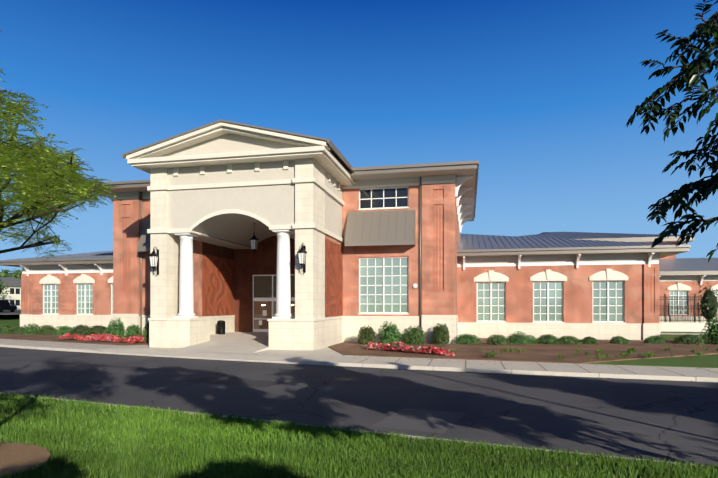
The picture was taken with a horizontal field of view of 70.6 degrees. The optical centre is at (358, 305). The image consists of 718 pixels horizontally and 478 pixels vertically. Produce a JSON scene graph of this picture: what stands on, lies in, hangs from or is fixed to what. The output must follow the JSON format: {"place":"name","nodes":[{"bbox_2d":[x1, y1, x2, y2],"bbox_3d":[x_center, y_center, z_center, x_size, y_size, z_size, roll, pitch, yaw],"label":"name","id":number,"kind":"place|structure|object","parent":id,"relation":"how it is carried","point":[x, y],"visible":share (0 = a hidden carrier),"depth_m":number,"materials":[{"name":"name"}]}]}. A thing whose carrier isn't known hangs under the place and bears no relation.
{"place":"outdoors","nodes":[
{"label":"outdoors","id":0,"kind":"place"},
{"bbox_2d":[0,277,20,309],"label":"house","id":1,"kind":"structure","parent":0,"point":[13,297],"depth_m":123.70,"materials":[{"name":"beige"}]},
{"bbox_2d":[4,263,112,332],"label":"wing","id":2,"kind":"structure","parent":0,"point":[31,295],"depth_m":46.57,"materials":[{"name":"red brick"}]},
{"bbox_2d":[0,251,112,266],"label":"wing roof","id":3,"kind":"structure","parent":2,"relation":"on","point":[96,257],"depth_m":46.14,"materials":[{"name":"grey metal"}]},
{"bbox_2d":[20,263,102,275],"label":"roof brackets","id":4,"kind":"object","parent":2,"relation":"attached to","point":[63,266],"visible":0.69,"depth_m":46.31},
{"bbox_2d":[43,284,112,313],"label":"wing window frames","id":5,"kind":"structure","parent":2,"relation":"in","point":[55,302],"depth_m":46.94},
{"bbox_2d":[147,158,343,349],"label":"portico","id":6,"kind":"structure","parent":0,"point":[309,326],"depth_m":30.41,"materials":[{"name":"beige stone"}]},
{"bbox_2d":[148,247,158,275],"bbox_3d":[-12.128,-2.633,30.026,0.572,1.747,0.701,0,0,-10],"label":"wall lantern","id":7,"kind":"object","parent":6,"relation":"attached to","point":[154,258],"depth_m":29.89,"materials":[{"name":"black metal"}]},
{"bbox_2d":[174,229,294,318],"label":"portico columns","id":8,"kind":"structure","parent":6,"relation":"on","point":[283,292],"depth_m":29.35,"materials":[{"name":"white paint"}]},
{"bbox_2d":[122,119,354,171],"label":"portico roof","id":9,"kind":"structure","parent":6,"relation":"on","point":[336,153],"depth_m":28.80,"materials":[{"name":"grey metal"}]},
{"bbox_2d":[126,122,354,248],"bbox_3d":[-6.693,-7.362,33.341,12.200,6.000,9.850,0,0,12],"label":"portico stucco","id":10,"kind":"object","parent":6,"relation":"attached to","point":[223,152],"visible":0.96,"depth_m":29.49,"materials":[{"name":"beige paint"}]},
{"bbox_2d":[249,223,258,253],"bbox_3d":[-6.793,-4.372,32.877,0.636,2.040,0.636,0,0,-10],"label":"pendant lantern","id":11,"kind":"object","parent":6,"relation":"hanging from","point":[254,242],"visible":1,"depth_m":32.73,"materials":[{"name":"black metal"}]},
{"bbox_2d":[253,274,294,331],"bbox_3d":[-5.625,-0.212,38.303,5.220,4.380,0.100,0,0,12],"label":"storefront","id":12,"kind":"object","parent":6,"relation":"attached to","point":[264,298],"visible":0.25,"depth_m":38.66,"materials":[{"name":"white"}]},
{"bbox_2d":[297,243,306,273],"bbox_3d":[-3.105,-2.633,28.082,0.572,1.747,0.701,0,0,35],"label":"wall lantern","id":13,"kind":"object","parent":6,"relation":"attached to","point":[302,252],"depth_m":27.93,"materials":[{"name":"black metal"}]},
{"bbox_2d":[99,168,475,343],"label":"building","id":14,"kind":"structure","parent":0,"point":[440,231],"depth_m":34.38,"materials":[{"name":"red brick"}]},
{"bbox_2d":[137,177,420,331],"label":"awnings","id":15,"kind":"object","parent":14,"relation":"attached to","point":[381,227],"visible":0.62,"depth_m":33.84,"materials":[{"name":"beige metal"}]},
{"bbox_2d":[89,160,478,220],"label":"roof","id":16,"kind":"structure","parent":14,"relation":"on","point":[389,169],"depth_m":32.54,"materials":[{"name":"beige metal"}]},
{"bbox_2d":[103,175,472,231],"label":"brackets","id":17,"kind":"object","parent":14,"relation":"attached to","point":[459,193],"visible":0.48,"depth_m":38.93,"materials":[{"name":"white paint"}]},
{"bbox_2d":[359,186,408,312],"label":"window frames","id":18,"kind":"structure","parent":14,"relation":"attached to","point":[383,266],"depth_m":34.44,"materials":[{"name":"white paint"}]},
{"bbox_2d":[0,347,717,466],"bbox_3d":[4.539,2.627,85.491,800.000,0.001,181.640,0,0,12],"label":"road","id":19,"kind":"structure","parent":0,"point":[634,417],"depth_m":14.57,"materials":[{"name":"grey asphalt"}]},
{"bbox_2d":[43,362,522,433],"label":"road repairs","id":20,"kind":"structure","parent":19,"relation":"on","point":[433,421],"depth_m":12.28,"materials":[{"name":"asphalt"}]},
{"bbox_2d":[0,344,717,466],"bbox_3d":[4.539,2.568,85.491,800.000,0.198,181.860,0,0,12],"label":"kerbs","id":21,"kind":"structure","parent":19,"relation":"on","point":[598,375],"depth_m":19.77,"materials":[{"name":"concrete"}]},
{"bbox_2d":[0,332,717,376],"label":"pavement","id":22,"kind":"structure","parent":0,"point":[247,346],"depth_m":25.07,"materials":[{"name":"concrete"}]},
{"bbox_2d":[217,320,224,333],"bbox_3d":[-9.647,1.490,35.538,0.567,0.970,0.567,0,0,12],"label":"litter bin","id":23,"kind":"object","parent":22,"relation":"on","point":[220,326],"visible":1,"depth_m":35.31,"materials":[{"name":"black metal"}]},
{"bbox_2d":[0,314,717,477],"bbox_3d":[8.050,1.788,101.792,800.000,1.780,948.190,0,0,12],"label":"ground","id":24,"kind":"structure","parent":0,"point":[709,361],"depth_m":22.84,"materials":[{"name":"green plant"}]},
{"bbox_2d":[0,278,9,298],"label":"tree","id":25,"kind":"object","parent":24,"relation":"on","point":[2,286],"visible":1,"depth_m":111.35,"materials":[{"name":"green plant"}]},
{"bbox_2d":[0,310,20,314],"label":"parking lot","id":26,"kind":"structure","parent":24,"relation":"on","point":[8,312],"depth_m":68.66,"materials":[{"name":"grey asphalt"}]},
{"bbox_2d":[0,300,16,311],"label":"car","id":27,"kind":"object","parent":26,"relation":"on","point":[5,305],"visible":1,"depth_m":70.28,"materials":[{"name":"black paint"}]},
{"bbox_2d":[0,268,21,278],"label":"tree","id":28,"kind":"object","parent":24,"relation":"on","point":[5,273],"visible":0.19,"depth_m":145.51,"materials":[{"name":"green plant"}]},
{"bbox_2d":[0,443,50,477],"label":"mulch ring","id":29,"kind":"object","parent":24,"relation":"on","point":[14,457],"visible":0.68,"depth_m":6.82,"materials":[{"name":"brown soil"}]},
{"bbox_2d":[0,30,122,260],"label":"lawn tree","id":30,"kind":"object","parent":24,"relation":"on","point":[47,181],"visible":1,"depth_m":5.45,"materials":[{"name":"green plant"}]},
{"bbox_2d":[0,391,717,477],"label":"lawn","id":31,"kind":"structure","parent":24,"relation":"on","point":[74,439],"depth_m":8.06,"materials":[{"name":"green plant"}]},
{"bbox_2d":[0,332,717,363],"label":"mulch beds","id":32,"kind":"object","parent":24,"relation":"on","point":[545,353],"visible":0.42,"depth_m":27.86,"materials":[{"name":"brown soil"}]},
{"bbox_2d":[0,323,13,333],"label":"round shrub","id":33,"kind":"object","parent":32,"relation":"on","point":[4,328],"visible":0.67,"depth_m":44.30,"materials":[{"name":"green plant"}]},
{"bbox_2d":[6,326,25,334],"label":"round shrub","id":34,"kind":"object","parent":32,"relation":"on","point":[14,329],"visible":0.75,"depth_m":43.90,"materials":[{"name":"green plant"}]},
{"bbox_2d":[18,323,40,334],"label":"round shrub","id":35,"kind":"object","parent":32,"relation":"on","point":[32,329],"visible":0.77,"depth_m":43.69,"materials":[{"name":"green plant"}]},
{"bbox_2d":[35,324,56,334],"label":"round shrub","id":36,"kind":"object","parent":32,"relation":"on","point":[45,329],"visible":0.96,"depth_m":43.19,"materials":[{"name":"green plant"}]},
{"bbox_2d":[52,325,74,334],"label":"round shrub","id":37,"kind":"object","parent":32,"relation":"on","point":[63,330],"visible":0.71,"depth_m":43.00,"materials":[{"name":"green plant"}]},
{"bbox_2d":[69,324,90,334],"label":"round shrub","id":38,"kind":"object","parent":32,"relation":"on","point":[81,329],"visible":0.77,"depth_m":42.53,"materials":[{"name":"green plant"}]},
{"bbox_2d":[87,325,106,334],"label":"round shrub","id":39,"kind":"object","parent":32,"relation":"on","point":[96,329],"visible":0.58,"depth_m":42.09,"materials":[{"name":"green plant"}]},
{"bbox_2d":[58,333,144,342],"bbox_3d":[-17.972,2.192,35.675,8.600,0.600,1.579,0,0,27],"label":"flower bed","id":40,"kind":"object","parent":32,"relation":"on","point":[106,337],"visible":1,"depth_m":35.02,"materials":[{"name":"red plant"}]},
{"bbox_2d":[107,318,124,337],"bbox_3d":[-17.974,1.680,37.582,1.303,1.642,1.205,0,0,12],"label":"upright shrub","id":41,"kind":"object","parent":32,"relation":"on","point":[115,328],"visible":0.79,"depth_m":37.27,"materials":[{"name":"green plant"}]},
{"bbox_2d":[124,324,142,337],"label":"upright shrub","id":42,"kind":"object","parent":32,"relation":"on","point":[131,330],"visible":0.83,"depth_m":36.67,"materials":[{"name":"green plant"}]},
{"bbox_2d":[142,323,148,340],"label":"upright shrub","id":43,"kind":"object","parent":32,"relation":"on","point":[145,334],"visible":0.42,"depth_m":35.91,"materials":[{"name":"green plant"}]},
{"bbox_2d":[357,326,375,343],"bbox_3d":[0.484,1.861,32.628,1.224,1.271,1.214,0,0,12],"label":"upright shrub","id":44,"kind":"object","parent":32,"relation":"on","point":[366,335],"visible":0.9,"depth_m":32.30,"materials":[{"name":"green plant"}]},
{"bbox_2d":[378,321,400,343],"bbox_3d":[1.968,1.707,32.593,1.563,1.586,1.295,0,0,12],"label":"upright shrub","id":45,"kind":"object","parent":32,"relation":"on","point":[389,332],"visible":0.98,"depth_m":32.33,"materials":[{"name":"green plant"}]},
{"bbox_2d":[366,341,454,355],"bbox_3d":[2.713,2.197,26.940,6.162,0.593,1.192,0,0,43],"label":"flower bed","id":46,"kind":"object","parent":32,"relation":"on","point":[401,346],"visible":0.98,"depth_m":26.61,"materials":[{"name":"red plant"}]},
{"bbox_2d":[402,325,425,344],"bbox_3d":[3.508,1.864,32.523,1.544,1.263,1.310,0,0,12],"label":"upright shrub","id":47,"kind":"object","parent":32,"relation":"on","point":[414,337],"visible":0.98,"depth_m":32.21,"materials":[{"name":"green plant"}]},
{"bbox_2d":[431,323,449,344],"bbox_3d":[5.239,1.791,32.499,1.177,1.422,1.268,0,0,12],"label":"upright shrub","id":48,"kind":"object","parent":32,"relation":"on","point":[440,333],"visible":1,"depth_m":32.15,"materials":[{"name":"green plant"}]},
{"bbox_2d":[452,333,482,344],"bbox_3d":[6.989,2.130,32.886,1.996,0.724,1.453,0,0,12],"label":"round shrub","id":49,"kind":"object","parent":32,"relation":"on","point":[470,339],"visible":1,"depth_m":32.57,"materials":[{"name":"green plant"}]},
{"bbox_2d":[486,334,508,344],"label":"round shrub","id":50,"kind":"object","parent":32,"relation":"on","point":[498,339],"visible":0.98,"depth_m":31.92,"materials":[{"name":"green plant"}]},
{"bbox_2d":[507,331,529,344],"bbox_3d":[10.251,2.052,32.775,1.597,0.874,1.450,0,0,12],"label":"round shrub","id":51,"kind":"object","parent":32,"relation":"on","point":[517,338],"visible":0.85,"depth_m":32.41,"materials":[{"name":"green plant"}]},
{"bbox_2d":[523,335,537,343],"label":"round shrub","id":52,"kind":"object","parent":32,"relation":"on","point":[531,340],"visible":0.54,"depth_m":32.55,"materials":[{"name":"green plant"}]},
{"bbox_2d":[534,334,560,344],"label":"round shrub","id":53,"kind":"object","parent":32,"relation":"on","point":[547,339],"visible":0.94,"depth_m":32.51,"materials":[{"name":"green plant"}]},
{"bbox_2d":[556,335,581,344],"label":"round shrub","id":54,"kind":"object","parent":32,"relation":"on","point":[570,339],"visible":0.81,"depth_m":32.40,"materials":[{"name":"green plant"}]},
{"bbox_2d":[450,346,717,359],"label":"perennials","id":55,"kind":"object","parent":32,"relation":"on","point":[630,351],"visible":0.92,"depth_m":24.95,"materials":[{"name":"green plant"}]},
{"bbox_2d":[455,348,717,359],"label":"perennials","id":56,"kind":"object","parent":32,"relation":"on","point":[699,356],"visible":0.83,"depth_m":24.59,"materials":[{"name":"green plant"}]},
{"bbox_2d":[581,336,598,343],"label":"round shrub","id":57,"kind":"object","parent":32,"relation":"on","point":[588,340],"visible":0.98,"depth_m":32.50,"materials":[{"name":"green plant"}]},
{"bbox_2d":[610,336,627,343],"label":"round shrub","id":58,"kind":"object","parent":32,"relation":"on","point":[618,340],"visible":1,"depth_m":32.84,"materials":[{"name":"green plant"}]},
{"bbox_2d":[643,335,665,343],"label":"round shrub","id":59,"kind":"object","parent":32,"relation":"on","point":[656,339],"visible":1,"depth_m":32.97,"materials":[{"name":"green plant"}]},
{"bbox_2d":[672,334,705,344],"bbox_3d":[21.274,2.132,32.718,1.546,0.726,1.783,0,0,-40],"label":"round shrub","id":60,"kind":"object","parent":32,"relation":"on","point":[688,339],"visible":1,"depth_m":32.39,"materials":[{"name":"green plant"}]},
{"bbox_2d":[696,283,717,342],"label":"tree","id":61,"kind":"object","parent":32,"relation":"on","point":[709,305],"visible":0.94,"depth_m":33.65,"materials":[{"name":"green plant"}]},
{"bbox_2d":[457,251,685,339],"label":"wall","id":62,"kind":"structure","parent":24,"relation":"on","point":[641,294],"depth_m":37.54,"materials":[{"name":"red brick"}]},
{"bbox_2d":[477,281,623,321],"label":"wing window frames","id":63,"kind":"structure","parent":62,"relation":"in","point":[548,305],"depth_m":37.88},
{"bbox_2d":[463,252,654,269],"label":"eave brackets","id":64,"kind":"object","parent":62,"relation":"attached to","point":[650,254],"visible":0.94,"depth_m":37.13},
{"bbox_2d":[457,234,690,258],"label":"wing roof","id":65,"kind":"structure","parent":62,"relation":"on","point":[473,244],"depth_m":37.81,"materials":[{"name":"grey metal"}]},
{"bbox_2d":[516,232,693,258],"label":"roof","id":66,"kind":"structure","parent":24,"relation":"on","point":[642,238],"depth_m":54.20,"materials":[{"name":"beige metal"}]},
{"bbox_2d":[626,0,717,262],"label":"shade tree","id":67,"kind":"object","parent":24,"relation":"on","point":[695,68],"visible":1,"depth_m":5.09,"materials":[{"name":"green plant"}]},
{"bbox_2d":[659,294,717,331],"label":"courtyard fence","id":68,"kind":"object","parent":24,"relation":"on","point":[685,326],"visible":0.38,"depth_m":49.04,"materials":[{"name":"black metal"}]},
{"bbox_2d":[659,275,717,321],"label":"wall","id":69,"kind":"structure","parent":24,"relation":"on","point":[693,285],"depth_m":50.86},
{"bbox_2d":[659,257,717,274],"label":"wing roof","id":70,"kind":"structure","parent":69,"relation":"on","point":[689,266],"depth_m":50.76,"materials":[{"name":"grey metal"}]},
{"bbox_2d":[670,291,717,314],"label":"wing window frames","id":71,"kind":"structure","parent":69,"relation":"in","point":[673,295],"depth_m":51.06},
{"bbox_2d":[700,317,717,344],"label":"shrub","id":72,"kind":"object","parent":24,"relation":"on","point":[712,334],"visible":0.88,"depth_m":32.44,"materials":[{"name":"green plant"}]},
{"bbox_2d":[0,0,717,273],"label":"sky","id":73,"kind":"structure","parent":0,"point":[544,94],"materials":[{"name":"blue"}]},
{"bbox_2d":[661,333,706,334],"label":"side path","id":74,"kind":"structure","parent":0,"point":[684,333],"depth_m":45.74,"materials":[{"name":"concrete"}]}
]}

